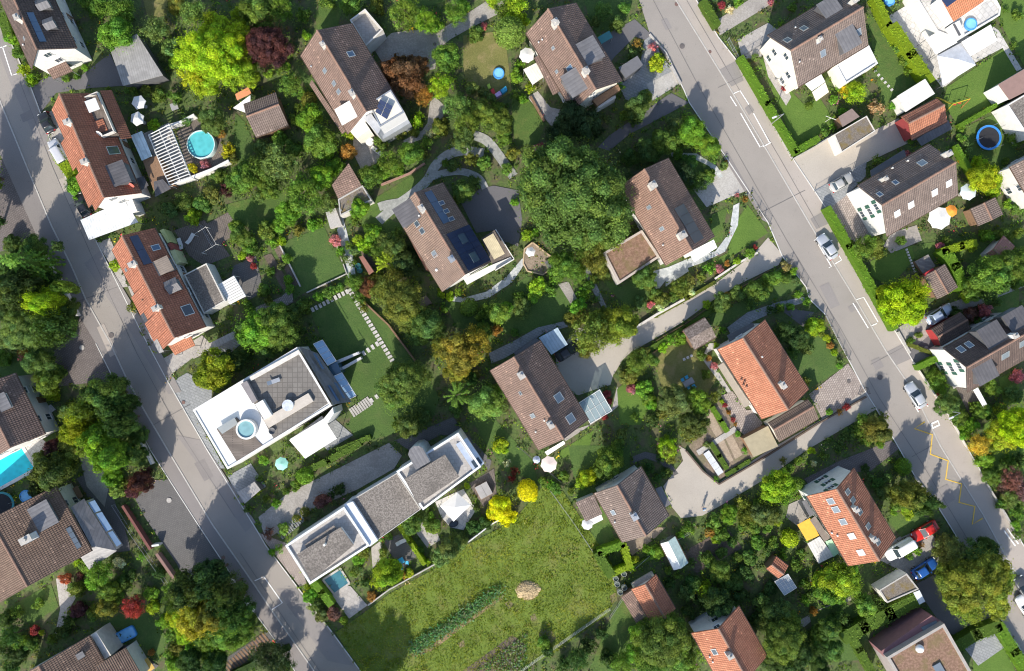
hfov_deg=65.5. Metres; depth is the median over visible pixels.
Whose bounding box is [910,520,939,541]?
parked car
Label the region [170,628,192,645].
tree
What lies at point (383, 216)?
path
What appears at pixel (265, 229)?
shrub
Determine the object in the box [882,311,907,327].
tree
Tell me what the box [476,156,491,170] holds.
shrub
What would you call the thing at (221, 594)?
tree
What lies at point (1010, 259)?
tree
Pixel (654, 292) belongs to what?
shrub
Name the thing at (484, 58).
lawn
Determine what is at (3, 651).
shrub
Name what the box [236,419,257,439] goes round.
hot tub
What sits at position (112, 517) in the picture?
patio
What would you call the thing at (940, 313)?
parked car
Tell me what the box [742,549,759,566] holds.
shrub
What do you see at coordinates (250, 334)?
tree
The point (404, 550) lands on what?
patio
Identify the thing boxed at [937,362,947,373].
window
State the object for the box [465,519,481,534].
shrub
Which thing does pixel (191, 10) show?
tree
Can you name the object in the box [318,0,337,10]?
shrub
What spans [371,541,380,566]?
path
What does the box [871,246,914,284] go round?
lawn
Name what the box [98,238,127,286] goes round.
patio
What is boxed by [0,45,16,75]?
road marking
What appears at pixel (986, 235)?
shrub
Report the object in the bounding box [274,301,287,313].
shrub
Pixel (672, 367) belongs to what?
lawn
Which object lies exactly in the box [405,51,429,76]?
tree
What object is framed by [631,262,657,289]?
tree
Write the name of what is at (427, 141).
shrub
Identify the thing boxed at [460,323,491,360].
tree
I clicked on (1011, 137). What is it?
shrub
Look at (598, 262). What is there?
tree
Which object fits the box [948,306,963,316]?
shrub
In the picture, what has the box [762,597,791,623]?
tree
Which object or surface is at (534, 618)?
soil
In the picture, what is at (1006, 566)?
tree
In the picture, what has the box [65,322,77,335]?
shrub
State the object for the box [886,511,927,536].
lawn
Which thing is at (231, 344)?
path
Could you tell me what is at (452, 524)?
water tub
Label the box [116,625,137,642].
paddling pool
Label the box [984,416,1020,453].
tree
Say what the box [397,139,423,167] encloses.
tree
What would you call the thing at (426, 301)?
garden shed
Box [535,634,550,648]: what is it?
shrub
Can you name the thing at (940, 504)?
dwarf conifer
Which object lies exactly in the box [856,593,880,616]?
tree
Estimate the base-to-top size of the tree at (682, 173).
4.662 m
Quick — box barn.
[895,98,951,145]
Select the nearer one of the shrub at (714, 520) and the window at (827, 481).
the window at (827, 481)
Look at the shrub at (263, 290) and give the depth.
123.02 m
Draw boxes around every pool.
[0,447,33,489]
[19,490,31,501]
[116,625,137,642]
[187,130,217,159]
[322,568,349,594]
[493,68,503,78]
[883,0,894,6]
[964,18,976,30]
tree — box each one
[0,158,4,188]
[0,212,7,228]
[0,263,14,274]
[0,267,46,312]
[0,303,16,320]
[0,309,44,352]
[0,326,25,355]
[0,624,24,647]
[16,232,48,254]
[18,285,69,317]
[19,343,59,377]
[23,478,43,496]
[24,450,77,497]
[26,308,80,349]
[29,368,63,395]
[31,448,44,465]
[40,435,63,456]
[47,444,80,475]
[54,408,95,445]
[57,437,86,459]
[59,296,81,318]
[63,395,97,421]
[73,416,123,464]
[77,371,134,418]
[84,559,115,587]
[85,439,132,476]
[93,599,117,620]
[95,15,138,55]
[96,404,141,438]
[96,580,122,601]
[102,0,135,24]
[119,435,142,458]
[120,594,146,618]
[123,469,154,496]
[125,445,147,471]
[137,15,171,45]
[160,590,179,614]
[161,563,202,611]
[164,610,179,631]
[170,17,247,89]
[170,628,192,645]
[171,599,213,645]
[173,648,204,670]
[175,0,208,28]
[176,59,207,93]
[188,555,233,601]
[189,346,235,392]
[190,73,222,102]
[192,630,213,651]
[193,599,226,637]
[194,8,234,33]
[197,103,229,136]
[201,648,231,670]
[205,569,248,612]
[206,625,245,655]
[209,18,252,61]
[211,589,257,635]
[220,347,246,374]
[221,54,260,92]
[223,157,259,195]
[227,226,254,248]
[232,307,276,351]
[233,319,244,343]
[235,621,255,647]
[238,0,281,28]
[243,16,295,71]
[244,155,266,183]
[248,635,286,670]
[252,345,281,358]
[254,301,303,352]
[257,173,281,200]
[258,143,301,184]
[269,0,293,24]
[272,651,297,670]
[274,197,301,226]
[276,72,302,97]
[281,169,323,215]
[293,325,302,344]
[295,102,323,132]
[301,119,341,158]
[306,164,335,191]
[338,0,364,17]
[346,196,370,219]
[357,164,382,188]
[368,279,387,306]
[370,556,403,591]
[373,273,425,326]
[373,353,431,413]
[375,251,399,272]
[375,266,408,296]
[375,377,411,415]
[376,150,403,177]
[379,55,399,82]
[380,235,406,256]
[387,0,422,31]
[387,55,429,99]
[387,248,418,277]
[389,307,419,333]
[395,411,425,441]
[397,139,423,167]
[401,511,421,535]
[402,358,432,392]
[404,298,428,327]
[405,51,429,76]
[405,328,428,348]
[408,306,443,344]
[410,7,436,32]
[427,71,456,99]
[428,38,460,73]
[431,336,451,360]
[434,330,481,376]
[436,537,459,562]
[441,360,470,382]
[442,90,472,120]
[443,381,470,407]
[444,0,468,28]
[450,126,475,153]
[451,178,476,203]
[452,107,480,138]
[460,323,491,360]
[467,97,495,123]
[467,379,507,421]
[480,103,513,136]
[488,300,512,325]
[489,491,515,521]
[493,0,509,19]
[493,15,525,49]
[499,0,528,19]
[509,133,635,256]
[543,122,573,146]
[544,248,580,284]
[554,99,600,144]
[565,646,589,670]
[568,309,613,356]
[581,248,609,275]
[588,303,611,326]
[590,443,625,482]
[593,219,627,253]
[601,325,623,348]
[602,302,642,341]
[609,649,631,670]
[623,92,652,121]
[623,642,639,663]
[625,347,651,375]
[628,620,645,648]
[628,644,663,670]
[630,611,693,670]
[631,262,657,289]
[632,136,657,162]
[642,615,653,622]
[651,125,680,155]
[654,383,691,419]
[661,609,688,633]
[663,637,698,670]
[669,661,699,670]
[673,160,696,187]
[677,112,707,145]
[677,411,711,441]
[685,629,696,650]
[688,132,710,149]
[688,388,710,414]
[696,586,733,621]
[698,133,721,160]
[709,557,732,581]
[743,279,769,302]
[748,501,775,527]
[753,613,772,632]
[757,485,781,505]
[757,611,806,664]
[759,467,795,505]
[759,648,788,670]
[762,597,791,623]
[773,319,796,345]
[782,608,802,629]
[784,643,815,670]
[785,325,812,350]
[808,657,829,670]
[809,575,839,607]
[809,642,827,666]
[814,558,862,600]
[815,615,843,641]
[822,636,846,661]
[840,562,861,583]
[844,79,866,103]
[848,234,878,262]
[848,576,864,598]
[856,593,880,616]
[858,413,892,447]
[875,276,928,328]
[876,278,903,308]
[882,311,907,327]
[888,479,926,510]
[898,274,932,301]
[898,309,926,327]
[905,497,937,517]
[906,480,932,500]
[929,533,963,565]
[931,561,957,593]
[933,392,959,418]
[934,546,1010,617]
[935,588,976,615]
[946,540,969,562]
[952,605,987,626]
[955,536,992,564]
[960,276,983,301]
[961,549,982,567]
[965,158,1002,194]
[965,430,993,457]
[966,254,1017,300]
[970,545,1014,586]
[971,534,1001,554]
[981,285,1000,303]
[983,605,1010,623]
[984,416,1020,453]
[984,582,1018,618]
[988,398,1023,450]
[990,246,1023,284]
[1000,465,1023,491]
[1006,566,1019,591]
[1008,264,1023,289]
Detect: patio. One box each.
[11,405,55,484]
[77,475,129,552]
[80,455,108,506]
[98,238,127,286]
[118,643,157,670]
[143,123,189,180]
[164,336,208,372]
[174,220,229,264]
[175,373,224,467]
[177,119,224,175]
[205,212,232,247]
[228,463,265,501]
[231,256,261,299]
[324,420,352,449]
[333,586,366,617]
[353,136,379,167]
[385,534,415,567]
[417,524,439,547]
[435,489,474,529]
[469,469,496,505]
[528,91,559,124]
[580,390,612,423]
[618,36,674,99]
[721,391,761,434]
[738,23,790,104]
[884,225,921,252]
[889,6,943,87]
[923,36,1001,85]
[956,387,978,416]
[965,634,1002,665]
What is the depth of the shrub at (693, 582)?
122.68 m
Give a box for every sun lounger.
[177,238,182,249]
[185,233,194,243]
[267,377,279,384]
[370,145,380,154]
[395,539,405,545]
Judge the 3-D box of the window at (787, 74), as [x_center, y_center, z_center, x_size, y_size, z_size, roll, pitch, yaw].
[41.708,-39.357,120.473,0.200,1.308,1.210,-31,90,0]
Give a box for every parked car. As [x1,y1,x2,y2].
[37,111,56,133]
[47,138,67,163]
[74,193,93,218]
[554,340,581,362]
[815,233,838,260]
[828,172,854,192]
[885,537,917,560]
[903,381,927,409]
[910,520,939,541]
[910,557,937,580]
[925,303,951,325]
[1013,575,1023,595]
[1014,594,1023,616]
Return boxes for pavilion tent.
[440,489,470,521]
[929,43,975,88]
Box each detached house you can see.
[0,0,91,83]
[0,373,59,456]
[0,483,122,601]
[29,623,148,670]
[300,9,412,144]
[392,183,513,291]
[490,338,588,454]
[526,3,622,111]
[575,465,669,541]
[622,158,716,265]
[688,606,766,670]
[713,319,808,418]
[760,0,877,100]
[798,466,895,565]
[847,144,957,236]
[928,305,1023,392]
[984,69,1023,143]
[998,156,1023,208]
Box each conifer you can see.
[0,248,65,281]
[928,494,946,509]
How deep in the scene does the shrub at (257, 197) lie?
123.26 m
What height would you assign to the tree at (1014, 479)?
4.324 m
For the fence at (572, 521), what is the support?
on the ground at (440, 382)
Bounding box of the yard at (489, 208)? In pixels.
[461,186,521,245]
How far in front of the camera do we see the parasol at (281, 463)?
121.81 m
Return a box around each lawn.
[0,353,28,377]
[5,584,58,623]
[43,417,55,441]
[104,604,166,659]
[143,0,167,18]
[225,189,304,229]
[233,113,253,161]
[284,227,345,298]
[297,67,330,121]
[311,294,439,439]
[315,0,342,29]
[358,169,424,239]
[408,0,445,7]
[446,276,571,334]
[463,32,511,103]
[472,417,536,480]
[512,97,544,145]
[555,430,593,459]
[568,445,629,484]
[574,483,618,552]
[584,0,631,29]
[589,599,646,670]
[603,280,652,305]
[617,384,647,424]
[652,342,715,392]
[685,160,710,193]
[707,205,767,264]
[708,273,803,326]
[710,208,726,242]
[759,58,833,145]
[790,332,839,388]
[809,603,865,660]
[866,11,915,109]
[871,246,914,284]
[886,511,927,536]
[912,225,1023,264]
[943,49,1016,122]
[963,115,1018,167]
[973,648,1014,670]
[982,289,1018,311]
[983,405,1023,492]
[999,0,1023,64]
[999,370,1018,403]
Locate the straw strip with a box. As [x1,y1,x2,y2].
[411,597,502,657]
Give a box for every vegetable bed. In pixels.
[264,253,286,290]
[274,246,297,285]
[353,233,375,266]
[463,635,525,670]
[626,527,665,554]
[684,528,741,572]
[689,401,752,480]
[708,412,721,436]
[716,406,730,428]
[718,440,732,462]
[726,435,742,458]
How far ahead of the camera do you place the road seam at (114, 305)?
124.29 m
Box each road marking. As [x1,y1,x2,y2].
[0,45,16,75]
[255,577,282,609]
[730,90,770,146]
[815,239,841,267]
[853,297,877,327]
[914,422,982,523]
[931,420,939,428]
[1004,528,1018,545]
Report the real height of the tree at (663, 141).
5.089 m
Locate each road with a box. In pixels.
[0,28,358,670]
[639,0,1023,652]
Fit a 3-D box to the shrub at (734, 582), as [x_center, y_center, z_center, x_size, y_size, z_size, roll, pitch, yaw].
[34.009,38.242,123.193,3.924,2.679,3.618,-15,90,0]
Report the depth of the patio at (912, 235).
124.36 m
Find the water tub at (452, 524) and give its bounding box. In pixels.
[449,520,457,527]
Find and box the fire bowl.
[269,428,274,433]
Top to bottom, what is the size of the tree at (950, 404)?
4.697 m
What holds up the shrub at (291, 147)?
on the ground at (440, 382)
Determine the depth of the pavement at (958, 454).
124.33 m
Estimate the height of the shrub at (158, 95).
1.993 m
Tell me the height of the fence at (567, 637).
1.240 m
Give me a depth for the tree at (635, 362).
121.00 m
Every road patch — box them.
[0,34,49,147]
[20,110,32,121]
[59,177,73,203]
[84,251,180,393]
[97,324,116,356]
[176,435,255,532]
[194,458,212,480]
[277,589,352,665]
[287,598,304,616]
[661,18,671,29]
[720,61,743,86]
[721,151,766,221]
[745,104,753,114]
[811,213,827,228]
[820,283,839,308]
[848,303,858,311]
[871,358,883,369]
[888,344,910,364]
[933,484,954,504]
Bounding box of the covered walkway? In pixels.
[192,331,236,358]
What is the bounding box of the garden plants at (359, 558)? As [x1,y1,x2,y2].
[11,0,1023,659]
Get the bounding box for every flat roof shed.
[110,34,169,89]
[618,56,642,81]
[890,79,934,115]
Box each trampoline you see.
[0,491,15,513]
[974,123,1007,150]
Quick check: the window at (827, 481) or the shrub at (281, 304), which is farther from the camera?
the shrub at (281, 304)
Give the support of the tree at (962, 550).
on the ground at (440, 382)
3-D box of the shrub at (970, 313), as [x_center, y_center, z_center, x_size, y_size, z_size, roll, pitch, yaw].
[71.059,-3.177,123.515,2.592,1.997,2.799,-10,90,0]
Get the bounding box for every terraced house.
[52,90,178,216]
[112,227,229,354]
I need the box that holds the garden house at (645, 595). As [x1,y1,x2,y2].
[621,571,675,622]
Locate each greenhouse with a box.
[660,536,688,569]
[775,574,796,595]
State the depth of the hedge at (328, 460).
123.22 m
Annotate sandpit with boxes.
[523,242,550,274]
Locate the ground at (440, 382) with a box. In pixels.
[0,0,1023,670]
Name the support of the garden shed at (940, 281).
on the ground at (440, 382)
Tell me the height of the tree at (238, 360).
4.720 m
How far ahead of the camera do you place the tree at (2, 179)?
120.86 m
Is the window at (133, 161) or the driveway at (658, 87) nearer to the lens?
the window at (133, 161)
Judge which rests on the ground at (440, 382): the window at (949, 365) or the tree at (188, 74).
the tree at (188, 74)
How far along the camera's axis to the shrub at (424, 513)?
122.85 m
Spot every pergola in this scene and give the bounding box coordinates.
[148,124,197,188]
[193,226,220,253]
[218,276,251,304]
[579,388,611,423]
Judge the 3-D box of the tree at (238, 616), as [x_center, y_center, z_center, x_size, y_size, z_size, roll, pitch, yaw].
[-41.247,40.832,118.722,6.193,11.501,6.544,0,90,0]
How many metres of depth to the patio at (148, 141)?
124.35 m
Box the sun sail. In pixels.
[234,96,254,112]
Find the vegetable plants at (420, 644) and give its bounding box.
[403,583,527,670]
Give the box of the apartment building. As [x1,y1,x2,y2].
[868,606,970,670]
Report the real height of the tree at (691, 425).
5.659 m
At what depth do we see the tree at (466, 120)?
120.24 m
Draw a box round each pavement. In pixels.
[0,104,312,670]
[677,0,1023,576]
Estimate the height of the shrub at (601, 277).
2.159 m
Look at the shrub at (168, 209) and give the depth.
122.96 m
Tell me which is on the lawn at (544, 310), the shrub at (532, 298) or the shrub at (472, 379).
the shrub at (532, 298)
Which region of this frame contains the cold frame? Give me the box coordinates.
[703,450,722,475]
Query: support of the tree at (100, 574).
on the ground at (440, 382)
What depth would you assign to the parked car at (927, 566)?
123.36 m
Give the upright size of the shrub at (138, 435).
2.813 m
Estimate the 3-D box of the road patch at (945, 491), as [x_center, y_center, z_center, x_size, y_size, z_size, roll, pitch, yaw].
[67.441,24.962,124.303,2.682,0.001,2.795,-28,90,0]
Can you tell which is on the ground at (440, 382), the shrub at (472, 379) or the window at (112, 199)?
the shrub at (472, 379)
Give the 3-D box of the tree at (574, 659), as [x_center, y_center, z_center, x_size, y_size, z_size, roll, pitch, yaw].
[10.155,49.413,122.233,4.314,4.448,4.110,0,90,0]
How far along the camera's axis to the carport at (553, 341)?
121.69 m
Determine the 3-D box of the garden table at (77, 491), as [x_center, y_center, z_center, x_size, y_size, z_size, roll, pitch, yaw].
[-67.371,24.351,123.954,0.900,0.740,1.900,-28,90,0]
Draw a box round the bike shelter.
[145,327,169,352]
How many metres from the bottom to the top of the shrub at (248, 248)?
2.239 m
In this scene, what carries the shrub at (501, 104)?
on the ground at (440, 382)
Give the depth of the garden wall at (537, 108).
123.94 m
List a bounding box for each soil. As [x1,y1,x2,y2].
[505,600,512,608]
[531,614,537,622]
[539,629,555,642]
[610,593,616,603]
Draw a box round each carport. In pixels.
[81,203,144,240]
[539,328,567,354]
[598,31,612,44]
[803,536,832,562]
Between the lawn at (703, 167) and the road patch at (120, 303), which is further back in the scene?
the lawn at (703, 167)
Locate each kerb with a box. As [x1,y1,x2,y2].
[0,100,314,670]
[11,44,359,670]
[96,344,294,670]
[675,0,1018,574]
[681,84,1023,653]
[696,0,1023,545]
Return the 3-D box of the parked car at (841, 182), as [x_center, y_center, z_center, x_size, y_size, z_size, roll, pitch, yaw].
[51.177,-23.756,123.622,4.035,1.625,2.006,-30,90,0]
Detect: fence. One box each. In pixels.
[111,504,166,585]
[519,608,609,670]
[550,491,592,551]
[656,270,769,340]
[775,259,807,286]
[825,315,850,358]
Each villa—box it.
[193,340,362,468]
[285,428,483,583]
[902,0,1000,44]
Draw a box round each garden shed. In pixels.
[237,481,263,502]
[243,92,290,138]
[359,256,374,274]
[417,296,431,306]
[531,142,544,150]
[682,317,715,349]
[740,425,777,456]
[764,554,787,577]
[834,109,859,128]
[919,264,957,298]
[963,197,1002,225]
[980,235,1014,256]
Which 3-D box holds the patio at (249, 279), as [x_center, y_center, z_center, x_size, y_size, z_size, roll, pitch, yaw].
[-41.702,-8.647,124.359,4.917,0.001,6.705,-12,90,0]
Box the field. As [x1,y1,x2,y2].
[336,487,616,670]
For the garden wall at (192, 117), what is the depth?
123.19 m
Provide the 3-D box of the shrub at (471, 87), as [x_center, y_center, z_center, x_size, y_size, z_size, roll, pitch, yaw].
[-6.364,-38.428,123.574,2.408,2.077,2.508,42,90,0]
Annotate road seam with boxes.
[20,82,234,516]
[240,553,318,669]
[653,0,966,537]
[687,1,819,227]
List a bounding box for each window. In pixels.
[43,52,54,58]
[45,413,52,419]
[54,57,64,63]
[71,496,79,503]
[79,41,86,49]
[108,197,118,201]
[118,199,127,203]
[129,157,136,164]
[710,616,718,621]
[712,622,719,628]
[765,54,771,63]
[770,48,777,57]
[778,77,784,84]
[782,52,788,61]
[784,71,790,79]
[814,475,828,482]
[821,478,835,486]
[823,483,838,490]
[857,208,867,220]
[864,205,874,217]
[871,200,881,213]
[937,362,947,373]
[946,362,956,374]
[953,359,964,371]
[978,315,993,321]
[1004,187,1012,194]
[1014,184,1021,191]
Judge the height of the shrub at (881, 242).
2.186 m
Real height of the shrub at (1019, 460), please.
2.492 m
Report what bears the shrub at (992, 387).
on the ground at (440, 382)
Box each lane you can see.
[556,238,782,394]
[663,392,875,517]
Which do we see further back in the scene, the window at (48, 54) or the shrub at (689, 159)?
the shrub at (689, 159)
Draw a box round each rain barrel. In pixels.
[614,581,619,586]
[617,588,622,594]
[621,584,626,590]
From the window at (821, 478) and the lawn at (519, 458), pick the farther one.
the lawn at (519, 458)
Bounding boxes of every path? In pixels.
[56,579,75,626]
[128,286,163,352]
[215,339,239,359]
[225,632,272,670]
[256,293,292,310]
[336,208,354,277]
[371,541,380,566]
[376,147,483,223]
[377,198,401,210]
[394,417,490,469]
[403,97,444,142]
[428,168,487,189]
[453,258,523,301]
[473,131,516,178]
[489,322,567,362]
[558,282,576,303]
[564,387,617,440]
[584,265,606,306]
[632,452,677,475]
[654,203,738,288]
[666,268,687,285]
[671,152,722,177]
[697,426,736,454]
[703,343,730,392]
[718,0,775,35]
[727,297,804,332]
[771,302,813,325]
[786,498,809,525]
[801,597,850,626]
[895,286,1023,349]
[992,26,1021,70]
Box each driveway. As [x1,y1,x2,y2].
[0,160,35,251]
[31,54,122,111]
[49,111,91,206]
[52,316,109,385]
[136,479,219,574]
[259,443,401,535]
[259,533,306,585]
[375,1,503,69]
[598,19,649,60]
[599,93,688,150]
[646,72,677,99]
[694,166,744,206]
[793,118,915,189]
[804,441,898,482]
[809,364,863,417]
[815,163,865,206]
[832,195,869,243]
[881,533,939,580]
[910,336,933,362]
[917,574,999,634]
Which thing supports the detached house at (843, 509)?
on the ground at (440, 382)
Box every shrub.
[0,348,13,367]
[0,608,17,627]
[0,642,11,654]
[1,234,23,253]
[1,659,22,670]
[3,31,19,46]
[3,646,29,664]
[9,605,25,620]
[11,632,29,650]
[16,62,32,75]
[23,637,40,652]
[41,388,60,402]
[42,271,61,287]
[49,277,80,295]
[53,401,69,423]
[54,623,75,641]
[55,362,67,379]
[61,611,78,629]
[64,176,80,195]
[64,580,83,597]
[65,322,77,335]
[69,601,88,617]
[77,0,91,10]
[77,560,93,573]
[79,384,91,405]
[84,578,99,590]
[86,604,101,621]
[87,0,107,18]
[99,469,123,488]
[108,481,125,498]
[109,572,128,592]
[111,390,142,411]
[114,589,124,604]
[123,86,138,96]
[124,488,140,498]
[129,425,150,444]
[139,466,154,475]
[140,444,152,458]
[143,586,159,600]
[145,599,161,614]
[151,86,166,102]
[155,613,169,629]
[159,36,179,56]
[160,200,177,217]
[164,627,176,641]
[165,88,181,105]
[165,657,179,670]
[166,0,188,16]
[168,641,182,656]
[173,191,193,210]
[183,207,201,225]
[185,642,202,651]
[192,194,212,213]
[201,185,218,204]
[201,647,213,661]
[210,169,226,184]
[219,183,232,198]
[220,142,235,158]
[228,220,244,231]
[229,3,244,22]
[231,580,248,593]
[239,345,253,362]
[241,237,257,253]
[248,612,258,628]
[249,190,265,204]
[252,138,274,158]
[257,220,275,239]
[257,281,271,297]
[271,62,287,75]
[271,129,287,146]
[272,218,286,232]
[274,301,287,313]
[282,138,302,157]
[286,302,304,321]
[289,112,300,129]
[295,6,312,24]
[296,298,311,314]
[296,466,313,484]
[301,91,316,106]
[301,588,317,603]
[306,598,323,614]
[313,491,331,509]
[313,606,327,622]
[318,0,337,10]
[318,192,337,214]
[323,149,335,162]
[324,157,345,176]
[325,605,340,621]
[339,143,357,159]
[344,272,362,291]
[349,289,364,304]
[357,239,371,253]
[359,276,377,297]
[364,228,379,242]
[366,270,382,283]
[368,0,385,17]
[368,240,384,262]
[369,573,386,588]
[372,136,389,154]
[374,230,391,246]
[387,225,402,239]
[391,53,406,61]
[391,415,402,432]
[405,244,419,264]
[409,110,426,128]
[413,86,433,106]
[415,407,431,424]
[417,506,431,522]
[420,134,433,149]
[422,517,441,536]
[426,14,444,36]
[428,117,449,138]
[431,320,446,337]
[432,547,449,567]
[449,404,462,418]
[451,531,468,552]
[457,0,470,13]
[459,297,477,316]
[463,371,477,385]
[464,78,478,93]
[464,152,478,169]
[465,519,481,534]
[467,24,485,43]
[467,174,480,188]
[471,321,492,335]
[473,306,487,322]
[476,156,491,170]
[477,515,491,529]
[481,301,492,317]
[483,0,500,9]
[486,506,498,521]
[488,382,501,402]
[491,101,506,111]
[491,435,508,454]
[495,131,512,147]
[497,517,511,527]
[505,145,520,160]
[509,67,522,84]
[511,297,531,319]
[517,478,537,501]
[526,288,542,304]
[527,276,545,297]
[530,486,538,501]
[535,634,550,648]
[542,281,558,297]
[548,273,562,284]
[555,655,572,670]
[567,263,588,285]
[568,297,586,315]
[570,308,588,328]
[574,287,591,300]
[574,342,597,359]
[577,466,597,487]
[578,634,599,654]
[590,121,605,139]
[592,0,613,21]
[592,463,605,479]
[594,267,610,280]
[599,648,617,670]
[608,444,624,459]
[609,15,624,33]
[618,366,638,385]
[620,145,640,166]
[628,117,642,128]
[633,380,654,397]
[636,89,655,103]
[636,345,649,358]
[639,393,656,405]
[643,279,656,291]
[645,396,656,412]
[645,413,659,428]
[646,52,666,73]
[646,287,662,301]
[647,353,659,367]
[648,544,664,561]
[653,151,665,162]
[653,289,672,307]
[656,434,677,453]
[657,442,674,458]
[659,441,677,459]
[664,117,683,135]
[669,276,691,299]
[673,332,686,346]
[676,134,690,149]
[677,584,694,601]
[679,154,698,174]
[680,274,694,288]
[680,433,697,442]
[680,520,695,534]
[681,605,696,619]
[683,113,697,120]
[683,574,703,593]
[684,386,698,403]
[687,170,710,193]
[692,594,704,610]
[695,579,713,597]
[701,550,716,568]
[702,168,716,184]
[706,151,720,163]
[706,512,722,531]
[709,574,722,585]
[710,291,730,313]
[713,526,729,541]
[719,504,737,524]
[720,571,743,592]
[729,284,745,302]
[730,588,749,604]
[732,495,751,512]
[735,562,753,580]
[737,507,756,529]
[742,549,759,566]
[746,520,761,534]
[747,611,760,626]
[749,534,765,550]
[751,592,769,613]
[762,269,782,288]
[762,580,777,595]
[765,506,783,526]
[780,528,798,547]
[781,492,795,504]
[786,346,800,359]
[798,340,815,355]
[800,630,810,645]
[804,314,826,335]
[808,570,822,588]
[808,624,823,646]
[828,607,849,626]
[836,594,849,605]
[837,427,854,443]
[838,84,850,98]
[841,617,852,627]
[848,423,864,441]
[852,590,866,605]
[855,413,872,431]
[866,98,885,117]
[868,235,884,252]
[871,482,890,501]
[873,594,889,609]
[890,498,906,510]
[894,457,912,475]
[900,508,913,520]
[923,368,947,391]
[933,382,949,395]
[934,532,950,548]
[945,408,968,427]
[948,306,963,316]
[955,417,967,428]
[957,416,980,433]
[960,293,969,304]
[963,307,977,321]
[969,153,987,167]
[969,400,994,423]
[972,453,994,470]
[978,229,994,243]
[978,302,993,317]
[981,465,1003,486]
[982,180,1003,197]
[982,379,1002,396]
[982,442,996,454]
[991,227,1015,243]
[992,401,1008,415]
[996,482,1010,497]
[999,453,1015,468]
[999,490,1022,510]
[1002,383,1023,404]
[1004,132,1023,147]
[1007,502,1023,521]
[1008,369,1023,383]
[1010,451,1023,469]
[1011,202,1023,214]
[1012,246,1023,265]
[1013,482,1023,501]
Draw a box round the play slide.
[487,83,506,98]
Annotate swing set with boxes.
[935,97,969,107]
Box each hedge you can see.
[0,11,13,43]
[51,150,77,178]
[231,643,290,670]
[305,441,362,472]
[310,579,335,607]
[336,434,371,451]
[397,523,426,565]
[593,549,615,578]
[596,539,624,555]
[612,562,630,576]
[620,542,632,567]
[630,555,650,569]
[648,267,782,350]
[654,281,715,317]
[698,0,720,30]
[709,441,728,469]
[710,405,729,432]
[724,458,750,476]
[735,55,820,156]
[821,205,898,330]
[838,591,921,644]
[840,625,875,670]
[867,0,895,32]
[883,21,935,83]
[906,342,931,354]
[912,355,937,370]
[932,246,965,291]
[935,239,977,254]
[950,144,971,180]
[952,617,1003,650]
[955,102,1003,129]
[995,620,1023,670]
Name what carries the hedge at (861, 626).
on the ground at (440, 382)
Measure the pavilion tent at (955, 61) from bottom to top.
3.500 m
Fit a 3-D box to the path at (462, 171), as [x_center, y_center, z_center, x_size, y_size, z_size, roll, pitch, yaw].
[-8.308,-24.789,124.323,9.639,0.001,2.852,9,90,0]
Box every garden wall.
[46,254,80,315]
[121,504,153,549]
[140,443,154,464]
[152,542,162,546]
[155,552,175,578]
[165,114,197,129]
[174,160,231,185]
[279,245,300,286]
[306,241,346,292]
[364,301,415,360]
[368,563,433,605]
[381,163,424,185]
[468,520,497,541]
[529,96,544,121]
[637,298,684,327]
[649,33,671,65]
[670,65,681,84]
[686,450,718,484]
[714,252,757,279]
[719,396,866,484]
[773,126,792,159]
[793,134,833,159]
[897,331,910,353]
[913,362,966,446]
[985,484,1021,540]
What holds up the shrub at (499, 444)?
on the lawn at (519, 458)
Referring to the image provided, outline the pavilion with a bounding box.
[913,255,934,273]
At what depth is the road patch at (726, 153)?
124.30 m
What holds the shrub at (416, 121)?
on the ground at (440, 382)
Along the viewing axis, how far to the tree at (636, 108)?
119.77 m
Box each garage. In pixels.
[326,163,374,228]
[828,116,874,155]
[871,568,924,604]
[926,312,970,345]
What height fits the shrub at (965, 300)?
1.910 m
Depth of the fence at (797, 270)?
123.60 m
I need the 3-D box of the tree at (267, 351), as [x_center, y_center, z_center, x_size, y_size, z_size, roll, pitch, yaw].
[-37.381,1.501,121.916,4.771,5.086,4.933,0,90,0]
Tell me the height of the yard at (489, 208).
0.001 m
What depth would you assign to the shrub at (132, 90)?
123.00 m
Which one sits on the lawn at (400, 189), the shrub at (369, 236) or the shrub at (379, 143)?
the shrub at (369, 236)
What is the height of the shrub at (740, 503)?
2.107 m
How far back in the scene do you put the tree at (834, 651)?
121.11 m
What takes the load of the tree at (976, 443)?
on the ground at (440, 382)
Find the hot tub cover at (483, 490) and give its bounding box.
[475,481,492,499]
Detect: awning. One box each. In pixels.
[235,87,255,101]
[290,415,339,457]
[523,63,543,86]
[792,515,818,540]
[822,538,838,556]
[917,33,956,59]
[961,25,996,55]
[964,387,986,406]
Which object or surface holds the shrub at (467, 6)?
on the ground at (440, 382)
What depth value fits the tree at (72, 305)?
121.14 m
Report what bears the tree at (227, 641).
on the ground at (440, 382)
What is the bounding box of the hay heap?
[515,580,540,600]
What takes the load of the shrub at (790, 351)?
on the ground at (440, 382)
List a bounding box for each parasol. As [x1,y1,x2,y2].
[130,112,145,125]
[132,95,147,108]
[275,457,288,469]
[519,48,533,62]
[525,247,534,256]
[533,456,539,462]
[541,456,556,472]
[582,519,592,529]
[927,207,950,229]
[946,205,956,216]
[958,184,975,199]
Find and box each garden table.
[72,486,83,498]
[145,658,154,670]
[170,103,178,110]
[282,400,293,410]
[366,138,372,145]
[682,377,693,387]
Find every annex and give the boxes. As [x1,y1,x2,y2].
[603,230,658,284]
[763,399,818,441]

